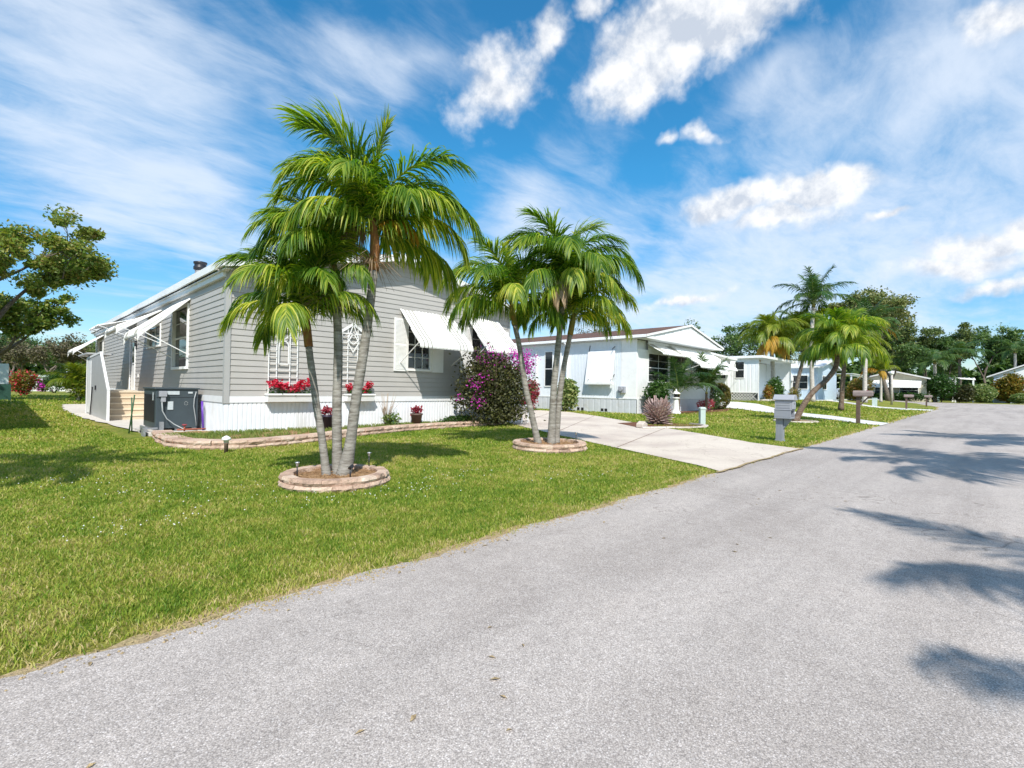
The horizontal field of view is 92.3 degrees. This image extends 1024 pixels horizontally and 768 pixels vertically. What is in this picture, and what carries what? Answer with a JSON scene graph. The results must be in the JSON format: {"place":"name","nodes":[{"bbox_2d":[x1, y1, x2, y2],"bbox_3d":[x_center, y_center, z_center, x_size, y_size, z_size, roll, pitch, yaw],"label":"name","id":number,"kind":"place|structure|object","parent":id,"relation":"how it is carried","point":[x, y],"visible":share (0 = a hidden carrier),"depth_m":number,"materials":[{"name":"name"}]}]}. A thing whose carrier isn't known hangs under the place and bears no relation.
{"place":"outdoors","nodes":[
{"label":"outdoors","id":0,"kind":"place"},
{"bbox_2d":[62,404,144,430],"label":"side path","id":1,"kind":"structure","parent":0,"point":[78,409],"depth_m":16.81,"materials":[{"name":"concrete"}]},
{"bbox_2d":[78,352,112,420],"bbox_3d":[-15.588,0.001,18.726,7.570,2.420,0.800,0,-1,44],"label":"porch panel","id":2,"kind":"object","parent":1,"relation":"on","point":[97,395],"visible":0.93,"depth_m":17.71,"materials":[{"name":"metal"}]},
{"bbox_2d":[87,361,91,411],"bbox_3d":[-16.499,0.100,19.200,1.000,2.000,0.014,0,-1,44],"label":"panel door","id":3,"kind":"structure","parent":2,"relation":"in","point":[89,362],"depth_m":19.15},
{"bbox_2d":[109,390,143,419],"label":"side steps","id":4,"kind":"structure","parent":1,"relation":"on","point":[120,404],"depth_m":17.09,"materials":[{"name":"beige wood"}]},
{"bbox_2d":[0,407,939,678],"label":"road shoulder","id":5,"kind":"object","parent":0,"point":[164,631],"visible":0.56,"depth_m":2.78},
{"bbox_2d":[0,401,1023,767],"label":"road","id":6,"kind":"structure","parent":0,"point":[862,607],"depth_m":2.46,"materials":[{"name":"grey asphalt"}]},
{"bbox_2d":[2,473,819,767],"bbox_3d":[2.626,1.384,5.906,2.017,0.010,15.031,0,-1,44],"label":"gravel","id":7,"kind":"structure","parent":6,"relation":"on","point":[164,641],"depth_m":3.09,"materials":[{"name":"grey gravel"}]},
{"bbox_2d":[0,389,1023,675],"bbox_3d":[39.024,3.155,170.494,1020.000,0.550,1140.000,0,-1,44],"label":"ground","id":8,"kind":"structure","parent":0,"point":[120,431],"depth_m":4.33,"materials":[{"name":"plant"}]},
{"bbox_2d":[0,364,10,400],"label":"utility box","id":9,"kind":"object","parent":8,"relation":"on","point":[5,389],"visible":1,"depth_m":31.39,"materials":[{"name":"green metal"}]},
{"bbox_2d":[0,333,44,362],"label":"tree","id":10,"kind":"object","parent":8,"relation":"on","point":[31,343],"visible":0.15,"depth_m":83.06,"materials":[{"name":"green plant"}]},
{"bbox_2d":[8,369,40,395],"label":"red bush","id":11,"kind":"object","parent":8,"relation":"on","point":[24,382],"visible":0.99,"depth_m":41.00,"materials":[{"name":"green plant"}]},
{"bbox_2d":[0,338,49,370],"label":"tree","id":12,"kind":"object","parent":8,"relation":"on","point":[11,356],"visible":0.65,"depth_m":77.88,"materials":[{"name":"green plant"}]},
{"bbox_2d":[0,286,83,356],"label":"almond tree","id":13,"kind":"object","parent":8,"relation":"on","point":[31,317],"visible":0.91,"depth_m":36.93,"materials":[{"name":"green plant"}]},
{"bbox_2d":[25,339,77,370],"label":"tree","id":14,"kind":"object","parent":8,"relation":"on","point":[50,365],"visible":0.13,"depth_m":91.94,"materials":[{"name":"green plant"}]},
{"bbox_2d":[40,373,64,392],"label":"green bush","id":15,"kind":"object","parent":8,"relation":"on","point":[48,379],"visible":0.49,"depth_m":52.63,"materials":[{"name":"green plant"}]},
{"bbox_2d":[23,332,92,373],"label":"tree","id":16,"kind":"object","parent":8,"relation":"on","point":[57,351],"visible":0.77,"depth_m":77.21,"materials":[{"name":"green plant"}]},
{"bbox_2d":[0,203,119,363],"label":"almond tree","id":17,"kind":"object","parent":8,"relation":"on","point":[57,269],"visible":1,"depth_m":33.13,"materials":[{"name":"green plant"}]},
{"bbox_2d":[39,361,85,400],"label":"areca palm","id":18,"kind":"object","parent":8,"relation":"on","point":[79,369],"visible":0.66,"depth_m":31.99,"materials":[{"name":"plant"}]},
{"bbox_2d":[58,369,85,400],"bbox_3d":[-28.906,-0.058,32.850,2.776,2.484,2.234,1,-1,7],"label":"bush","id":19,"kind":"object","parent":8,"relation":"on","point":[81,390],"visible":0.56,"depth_m":32.26,"materials":[{"name":"green plant"}]},
{"bbox_2d":[133,387,205,436],"bbox_3d":[-9.069,0.679,12.944,2.192,1.175,1.320,0,-1,44],"label":"air conditioner","id":20,"kind":"object","parent":8,"relation":"on","point":[174,409],"visible":0.94,"depth_m":12.54,"materials":[{"name":"metal"}]},
{"bbox_2d":[68,254,517,431],"bbox_3d":[-11.873,-1.572,22.787,24.750,5.757,11.386,0,-1,44],"label":"mobile home","id":21,"kind":"object","parent":8,"relation":"on","point":[411,360],"visible":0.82,"depth_m":14.79,"materials":[{"name":"grey"}]},
{"bbox_2d":[129,337,135,389],"bbox_3d":[-15.430,-0.830,20.017,1.160,2.110,0.130,0,-1,44],"label":"side door","id":22,"kind":"structure","parent":21,"relation":"in","point":[132,351],"depth_m":20.14,"materials":[{"name":"white paint"}]},
{"bbox_2d":[146,323,161,348],"bbox_3d":[-12.599,-1.663,17.327,2.200,0.780,0.115,0,-1,44],"label":"window","id":23,"kind":"structure","parent":21,"relation":"in","point":[156,332],"depth_m":17.44,"materials":[{"name":"white paint"}]},
{"bbox_2d":[171,303,189,369],"bbox_3d":[-9.923,-1.382,14.738,1.840,1.890,0.130,0,-1,44],"label":"window","id":24,"kind":"structure","parent":21,"relation":"in","point":[180,319],"depth_m":14.92,"materials":[{"name":"grey glass"}]},
{"bbox_2d":[267,326,301,392],"bbox_3d":[-5.898,-0.764,12.706,0.045,2.000,0.957,0,-1,44],"label":"trellis","id":25,"kind":"object","parent":21,"relation":"attached to","point":[289,352],"visible":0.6,"depth_m":12.75,"materials":[{"name":"white paint"}]},
{"bbox_2d":[264,378,311,401],"bbox_3d":[-5.713,0.138,12.762,0.349,0.642,1.248,0,-1,44],"label":"window box","id":26,"kind":"object","parent":21,"relation":"attached to","point":[291,396],"visible":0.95,"depth_m":12.63,"materials":[{"name":"white paint"}]},
{"bbox_2d":[342,323,362,392],"bbox_3d":[-4.561,-0.740,14.098,0.045,2.019,0.899,0,-1,44],"label":"trellis","id":27,"kind":"object","parent":21,"relation":"attached to","point":[348,338],"visible":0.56,"depth_m":14.00,"materials":[{"name":"white paint"}]},
{"bbox_2d":[343,381,375,400],"bbox_3d":[-4.402,0.173,14.144,0.333,0.639,0.941,0,-1,44],"label":"window box","id":28,"kind":"object","parent":21,"relation":"attached to","point":[364,397],"visible":0.55,"depth_m":14.17,"materials":[{"name":"white paint"}]},
{"bbox_2d":[407,323,431,371],"bbox_3d":[-2.983,-1.245,15.819,0.100,1.670,0.970,0,-1,44],"label":"window","id":29,"kind":"structure","parent":21,"relation":"in","point":[419,357],"depth_m":15.79,"materials":[{"name":"grey glass"}]},
{"bbox_2d":[471,326,499,373],"bbox_3d":[-0.950,-1.193,17.935,0.100,1.670,1.500,0,-1,44],"label":"window","id":30,"kind":"structure","parent":21,"relation":"in","point":[475,341],"depth_m":17.65,"materials":[{"name":"glass"}]},
{"bbox_2d":[6,465,632,540],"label":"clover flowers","id":31,"kind":"object","parent":8,"relation":"on","point":[226,498],"visible":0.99,"depth_m":5.75,"materials":[{"name":"white plant"}]},
{"bbox_2d":[151,419,504,449],"bbox_3d":[-3.715,1.256,14.089,3.631,0.221,10.589,0,-1,44],"label":"garden bed","id":32,"kind":"object","parent":8,"relation":"on","point":[245,439],"visible":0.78,"depth_m":11.08,"materials":[{"name":"beige stone"}]},
{"bbox_2d":[321,405,331,428],"bbox_3d":[-4.987,0.873,13.244,0.429,0.645,0.437,0,-1,44],"label":"flower pot","id":33,"kind":"object","parent":32,"relation":"on","point":[327,420],"visible":0.77,"depth_m":13.13,"materials":[{"name":"black ceramic"}]},
{"bbox_2d":[378,392,396,425],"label":"bare twigs","id":34,"kind":"object","parent":32,"relation":"on","point":[385,411],"visible":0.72,"depth_m":14.55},
{"bbox_2d":[381,412,401,424],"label":"green bush","id":35,"kind":"object","parent":32,"relation":"on","point":[391,418],"visible":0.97,"depth_m":14.53,"materials":[{"name":"green plant"}]},
{"bbox_2d":[410,405,422,423],"bbox_3d":[-2.984,0.945,15.366,0.419,0.603,0.498,1,-1,4],"label":"flower pot","id":36,"kind":"object","parent":32,"relation":"on","point":[416,416],"visible":0.95,"depth_m":15.24,"materials":[{"name":"brown ceramic"}]},
{"bbox_2d":[436,414,474,421],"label":"plants","id":37,"kind":"object","parent":32,"relation":"on","point":[455,418],"visible":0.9,"depth_m":16.21,"materials":[{"name":"green plant"}]},
{"bbox_2d":[448,342,545,425],"bbox_3d":[-0.413,-0.004,16.907,2.402,2.801,3.815,0,-1,44],"label":"bougainvillea","id":38,"kind":"object","parent":32,"relation":"on","point":[500,391],"visible":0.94,"depth_m":16.48,"materials":[{"name":"green plant"}]},
{"bbox_2d":[278,464,390,492],"bbox_3d":[-2.359,1.244,6.609,1.430,0.158,1.444,0,-1,44],"label":"planter ring","id":39,"kind":"object","parent":8,"relation":"on","point":[310,478],"visible":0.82,"depth_m":6.18,"materials":[{"name":"beige stone"}]},
{"bbox_2d":[211,237,381,474],"bbox_3d":[-2.769,-0.398,6.456,2.005,3.336,2.037,0,-1,44],"label":"palm tree","id":40,"kind":"object","parent":39,"relation":"in","point":[280,319],"visible":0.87,"depth_m":6.30,"materials":[{"name":"green plant"}]},
{"bbox_2d":[240,185,375,473],"bbox_3d":[-2.640,-0.670,6.479,1.631,3.876,1.931,1,-1,-14],"label":"palm tree","id":41,"kind":"object","parent":39,"relation":"in","point":[298,237],"visible":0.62,"depth_m":6.33,"materials":[{"name":"green plant"}]},
{"bbox_2d":[254,94,485,475],"bbox_3d":[-1.831,-1.212,6.662,2.562,5.025,2.693,0,-1,44],"label":"palm tree","id":42,"kind":"object","parent":39,"relation":"in","point":[373,197],"visible":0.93,"depth_m":6.47,"materials":[{"name":"green plant"}]},
{"bbox_2d":[1,344,1012,400],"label":"distant wood","id":43,"kind":"object","parent":8,"relation":"on","point":[855,368],"visible":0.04,"depth_m":120.14,"materials":[{"name":"green plant"}]},
{"bbox_2d":[524,380,541,407],"bbox_3d":[1.123,0.632,28.760,1.288,1.934,1.046,0,-1,44],"label":"shrub","id":44,"kind":"object","parent":8,"relation":"on","point":[535,394],"visible":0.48,"depth_m":28.59,"materials":[{"name":"red plant"}]},
{"bbox_2d":[512,437,587,453],"bbox_3d":[0.815,1.322,10.667,1.633,0.176,1.636,0,-1,44],"label":"planter ring","id":45,"kind":"object","parent":8,"relation":"on","point":[563,446],"visible":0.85,"depth_m":10.11,"materials":[{"name":"beige stone"}]},
{"bbox_2d":[436,231,566,443],"bbox_3d":[-0.173,-0.904,10.669,2.673,4.508,2.731,0,-1,44],"label":"palm tree","id":46,"kind":"object","parent":45,"relation":"in","point":[509,288],"visible":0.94,"depth_m":10.36,"materials":[{"name":"green plant"}]},
{"bbox_2d":[491,204,644,443],"bbox_3d":[1.034,-1.189,10.638,3.102,5.083,2.962,0,-1,44],"label":"palm tree","id":47,"kind":"object","parent":45,"relation":"in","point":[579,266],"visible":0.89,"depth_m":10.23,"materials":[{"name":"green plant"}]},
{"bbox_2d":[518,268,638,442],"bbox_3d":[1.333,-0.707,10.748,2.518,4.133,2.561,0,-1,44],"label":"palm tree","id":48,"kind":"object","parent":45,"relation":"in","point":[577,303],"visible":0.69,"depth_m":10.64,"materials":[{"name":"green plant"}]},
{"bbox_2d":[557,377,579,411],"bbox_3d":[3.207,0.622,28.597,1.531,2.161,1.649,0,-1,44],"label":"shrub","id":49,"kind":"object","parent":8,"relation":"on","point":[570,395],"visible":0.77,"depth_m":28.26,"materials":[{"name":"green plant"}]},
{"bbox_2d":[508,325,737,413],"bbox_3d":[3.505,-1.015,36.985,22.451,5.399,11.165,0,-1,44],"label":"mobile home","id":50,"kind":"object","parent":8,"relation":"on","point":[616,374],"visible":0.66,"depth_m":29.12,"materials":[{"name":"white metal"}]},
{"bbox_2d":[544,351,552,386],"bbox_3d":[2.338,-0.962,31.357,0.720,2.270,0.075,0,-1,44],"label":"window","id":51,"kind":"structure","parent":50,"relation":"in","point":[548,355],"depth_m":31.38,"materials":[{"name":"glass"}]},
{"bbox_2d":[648,352,669,382],"bbox_3d":[8.612,-0.917,28.866,0.100,1.720,2.620,0,-1,44],"label":"window","id":52,"kind":"structure","parent":50,"relation":"in","point":[657,362],"depth_m":28.83,"materials":[{"name":"glass"}]},
{"bbox_2d":[670,355,698,382],"bbox_3d":[11.221,-0.851,31.580,0.100,1.720,4.890,0,-1,44],"label":"window","id":53,"kind":"structure","parent":50,"relation":"in","point":[682,359],"depth_m":31.62,"materials":[{"name":"white paint"}]},
{"bbox_2d":[620,422,707,428],"bbox_3d":[5.377,1.506,18.066,3.130,0.086,3.649,0,-1,44],"label":"garden bed","id":54,"kind":"object","parent":8,"relation":"on","point":[668,426],"visible":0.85,"depth_m":17.65,"materials":[{"name":"white stone"}]},
{"bbox_2d":[642,395,674,423],"bbox_3d":[5.586,0.990,18.803,1.219,1.132,1.232,0,-1,44],"label":"shrub","id":55,"kind":"object","parent":54,"relation":"on","point":[657,412],"visible":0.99,"depth_m":18.57,"materials":[{"name":"pink plant"}]},
{"bbox_2d":[640,408,731,413],"bbox_3d":[11.742,1.692,30.844,2.000,0.100,12.200,0,-1,44],"label":"garden bed","id":56,"kind":"object","parent":8,"relation":"on","point":[710,410],"visible":0.5,"depth_m":31.12,"materials":[{"name":"brown soil"}]},
{"bbox_2d":[642,378,669,405],"bbox_3d":[7.967,0.677,27.059,1.433,2.043,1.805,1,-1,29],"label":"round bush","id":57,"kind":"object","parent":56,"relation":"on","point":[651,391],"visible":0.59,"depth_m":26.61,"materials":[{"name":"green plant"}]},
{"bbox_2d":[671,389,680,413],"bbox_3d":[9.200,0.977,27.617,0.540,1.430,0.540,0,-1,44],"label":"garden lighthouse","id":58,"kind":"object","parent":56,"relation":"on","point":[675,410],"visible":0.94,"depth_m":27.48,"materials":[{"name":"white paint"}]},
{"bbox_2d":[653,356,723,410],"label":"young palm","id":59,"kind":"object","parent":56,"relation":"on","point":[678,380],"visible":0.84,"depth_m":27.53,"materials":[{"name":"green plant"}]},
{"bbox_2d":[672,351,729,411],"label":"young palm","id":60,"kind":"object","parent":56,"relation":"on","point":[715,371],"visible":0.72,"depth_m":30.15,"materials":[{"name":"green plant"}]},
{"bbox_2d":[709,387,723,409],"bbox_3d":[13.609,0.941,32.929,0.986,1.791,1.070,0,-1,44],"label":"flowering bush","id":61,"kind":"object","parent":56,"relation":"on","point":[716,401],"visible":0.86,"depth_m":32.87,"materials":[{"name":"green plant"}]},
{"bbox_2d":[710,382,731,408],"bbox_3d":[14.536,0.875,34.468,1.642,1.970,1.758,0,-1,44],"label":"clipped shrub","id":62,"kind":"object","parent":56,"relation":"on","point":[724,388],"visible":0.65,"depth_m":34.08,"materials":[{"name":"green plant"}]},
{"bbox_2d":[711,322,761,355],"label":"tree","id":63,"kind":"object","parent":8,"relation":"on","point":[734,349],"visible":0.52,"depth_m":73.54,"materials":[{"name":"green plant"}]},
{"bbox_2d":[711,355,795,400],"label":"mobile home","id":64,"kind":"object","parent":8,"relation":"on","point":[750,377],"visible":0.21,"depth_m":42.98,"materials":[{"name":"white paint"}]},
{"bbox_2d":[735,361,744,377],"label":"window","id":65,"kind":"structure","parent":64,"relation":"in","point":[740,365],"depth_m":42.78,"materials":[{"name":"glass"}]},
{"bbox_2d":[735,312,810,379],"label":"palm tree","id":66,"kind":"object","parent":8,"relation":"on","point":[772,336],"visible":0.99,"depth_m":44.77,"materials":[{"name":"green plant"}]},
{"bbox_2d":[765,376,786,398],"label":"dark bush","id":67,"kind":"object","parent":8,"relation":"on","point":[776,384],"visible":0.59,"depth_m":42.85,"materials":[{"name":"green plant"}]},
{"bbox_2d":[773,394,797,441],"bbox_3d":[7.229,0.907,13.033,0.490,1.250,0.420,0,-1,44],"label":"mailbox","id":68,"kind":"object","parent":8,"relation":"on","point":[784,410],"visible":0.94,"depth_m":12.97,"materials":[{"name":"grey plastic"}]},
{"bbox_2d":[773,419,818,422],"bbox_3d":[12.656,1.659,21.992,1.813,0.085,1.828,0,-1,44],"label":"planter ring","id":69,"kind":"object","parent":8,"relation":"on","point":[808,421],"visible":0.43,"depth_m":21.26,"materials":[{"name":"white stone"}]},
{"bbox_2d":[792,306,890,420],"bbox_3d":[14.626,-0.872,22.043,3.883,5.334,3.802,0,-1,44],"label":"palm tree","id":70,"kind":"object","parent":69,"relation":"in","point":[844,334],"visible":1,"depth_m":21.61,"materials":[{"name":"green plant"}]},
{"bbox_2d":[773,307,828,389],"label":"palm tree","id":71,"kind":"object","parent":8,"relation":"on","point":[797,313],"visible":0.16,"depth_m":49.19,"materials":[{"name":"green plant"}]},
{"bbox_2d":[772,265,860,401],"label":"palm tree","id":72,"kind":"object","parent":8,"relation":"on","point":[814,293],"visible":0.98,"depth_m":45.84,"materials":[{"name":"green plant"}]},
{"bbox_2d":[791,360,841,399],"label":"mobile home","id":73,"kind":"object","parent":8,"relation":"on","point":[822,370],"visible":0.28,"depth_m":56.90,"materials":[{"name":"white paint"}]},
{"bbox_2d":[793,375,807,388],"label":"window","id":74,"kind":"structure","parent":73,"relation":"in","point":[803,384],"depth_m":56.43,"materials":[{"name":"white paint"}]},
{"bbox_2d":[796,317,892,409],"bbox_3d":[23.300,-1.395,34.554,5.615,6.472,5.351,0,-1,44],"label":"palm tree","id":75,"kind":"object","parent":8,"relation":"on","point":[842,389],"visible":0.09,"depth_m":34.43,"materials":[{"name":"green plant"}]},
{"bbox_2d":[845,377,875,401],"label":"bush","id":76,"kind":"object","parent":8,"relation":"on","point":[852,386],"visible":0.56,"depth_m":59.24,"materials":[{"name":"green plant"}]},
{"bbox_2d":[853,390,872,423],"bbox_3d":[15.097,0.991,21.172,0.695,1.480,0.320,0,-1,44],"label":"mailbox","id":77,"kind":"object","parent":8,"relation":"on","point":[860,394],"visible":0.98,"depth_m":21.20,"materials":[{"name":"brown wood"}]},
{"bbox_2d":[828,285,920,400],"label":"tree","id":78,"kind":"object","parent":8,"relation":"on","point":[874,297],"visible":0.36,"depth_m":77.41,"materials":[{"name":"green plant"}]},
{"bbox_2d":[846,296,904,401],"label":"palm tree","id":79,"kind":"object","parent":8,"relation":"on","point":[864,303],"visible":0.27,"depth_m":49.65,"materials":[{"name":"green plant"}]},
{"bbox_2d":[860,356,900,401],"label":"palm tree","id":80,"kind":"object","parent":8,"relation":"on","point":[878,365],"visible":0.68,"depth_m":56.30,"materials":[{"name":"green plant"}]},
{"bbox_2d":[856,331,921,379],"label":"tree","id":81,"kind":"object","parent":8,"relation":"on","point":[894,353],"visible":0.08,"depth_m":87.55,"materials":[{"name":"green plant"}]},
{"bbox_2d":[859,371,930,401],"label":"mobile home","id":82,"kind":"object","parent":8,"relation":"on","point":[905,382],"visible":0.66,"depth_m":90.72,"materials":[{"name":"white paint"}]},
{"bbox_2d":[862,332,932,400],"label":"tree","id":83,"kind":"object","parent":8,"relation":"on","point":[912,352],"visible":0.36,"depth_m":81.37,"materials":[{"name":"green plant"}]},
{"bbox_2d":[870,391,933,401],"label":"hedge","id":84,"kind":"object","parent":8,"relation":"on","point":[900,396],"visible":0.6,"depth_m":89.68,"materials":[{"name":"green plant"}]},
{"bbox_2d":[887,320,944,370],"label":"tree","id":85,"kind":"object","parent":8,"relation":"on","point":[925,340],"visible":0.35,"depth_m":100.13,"materials":[{"name":"green plant"}]},
{"bbox_2d":[909,335,956,376],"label":"tree","id":86,"kind":"object","parent":8,"relation":"on","point":[946,341],"visible":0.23,"depth_m":100.28,"materials":[{"name":"green plant"}]},
{"bbox_2d":[909,347,965,401],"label":"palm tree","id":87,"kind":"object","parent":8,"relation":"on","point":[934,357],"visible":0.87,"depth_m":89.99,"materials":[{"name":"green plant"}]},
{"bbox_2d":[923,372,961,402],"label":"dark shrub","id":88,"kind":"object","parent":8,"relation":"on","point":[938,384],"visible":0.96,"depth_m":87.60,"materials":[{"name":"green plant"}]},
{"bbox_2d":[937,322,978,400],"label":"tree","id":89,"kind":"object","parent":8,"relation":"on","point":[964,331],"visible":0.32,"depth_m":106.42,"materials":[{"name":"green plant"}]},
{"bbox_2d":[947,382,976,402],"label":"dark shrub","id":90,"kind":"object","parent":8,"relation":"on","point":[965,393],"visible":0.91,"depth_m":86.84,"materials":[{"name":"green plant"}]},
{"bbox_2d":[931,340,997,401],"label":"palm tree","id":91,"kind":"object","parent":8,"relation":"on","point":[972,352],"visible":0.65,"depth_m":96.45,"materials":[{"name":"green plant"}]},
{"bbox_2d":[945,322,1023,385],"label":"tree","id":92,"kind":"object","parent":8,"relation":"on","point":[982,334],"visible":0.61,"depth_m":108.15,"materials":[{"name":"green plant"}]},
{"bbox_2d":[971,383,998,402],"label":"clipped bush","id":93,"kind":"object","parent":8,"relation":"on","point":[986,393],"visible":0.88,"depth_m":90.97,"materials":[{"name":"green plant"}]},
{"bbox_2d":[986,365,1023,403],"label":"house","id":94,"kind":"structure","parent":8,"relation":"on","point":[1018,370],"depth_m":94.11,"materials":[{"name":"white paint"}]},
{"bbox_2d":[989,339,1023,367],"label":"palm tree","id":95,"kind":"object","parent":8,"relation":"on","point":[1015,345],"visible":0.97,"depth_m":99.35,"materials":[{"name":"green plant"}]},
{"bbox_2d":[990,371,1023,402],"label":"croton bush","id":96,"kind":"object","parent":8,"relation":"on","point":[1008,385],"visible":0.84,"depth_m":90.86,"materials":[{"name":"yellow plant"}]},
{"bbox_2d":[1000,327,1023,368],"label":"tree","id":97,"kind":"object","parent":8,"relation":"on","point":[1020,358],"visible":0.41,"depth_m":106.42,"materials":[{"name":"green plant"}]},
{"bbox_2d":[1007,393,1023,403],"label":"hedge","id":98,"kind":"object","parent":8,"relation":"on","point":[1016,398],"visible":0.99,"depth_m":88.79,"materials":[{"name":"green plant"}]},
{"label":"garden bed","id":99,"kind":"object","parent":8,"relation":"on","visible":0},
{"bbox_2d":[762,385,773,398],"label":"croton bush","id":100,"kind":"object","parent":99,"relation":"on","point":[767,391],"visible":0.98,"depth_m":41.76,"materials":[{"name":"orange plant"}]},
{"bbox_2d":[0,0,1023,382],"label":"sky","id":101,"kind":"structure","parent":0,"point":[735,148],"materials":[{"name":"blue"}]},
{"bbox_2d":[509,410,798,470],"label":"driveway","id":102,"kind":"structure","parent":0,"point":[717,453],"depth_m":12.40,"materials":[{"name":"beige concrete"}]},
{"bbox_2d":[710,402,887,424],"bbox_3d":[14.100,1.585,36.633,10.378,0.472,31.394,1,-1,-22],"label":"driveway beyond","id":103,"kind":"object","parent":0,"point":[749,406],"visible":0.38,"depth_m":32.99,"materials":[{"name":"white concrete"}]},
{"bbox_2d":[711,352,736,399],"bbox_3d":[10.376,-0.506,42.847,15.570,3.839,7.265,0,-1,44],"label":"carport","id":104,"kind":"object","parent":103,"relation":"on","point":[723,357],"visible":0.09,"depth_m":39.53,"materials":[{"name":"white paint"}]},
{"bbox_2d":[799,399,931,410],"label":"path","id":105,"kind":"structure","parent":0,"point":[883,407],"depth_m":47.69,"materials":[{"name":"white concrete"}]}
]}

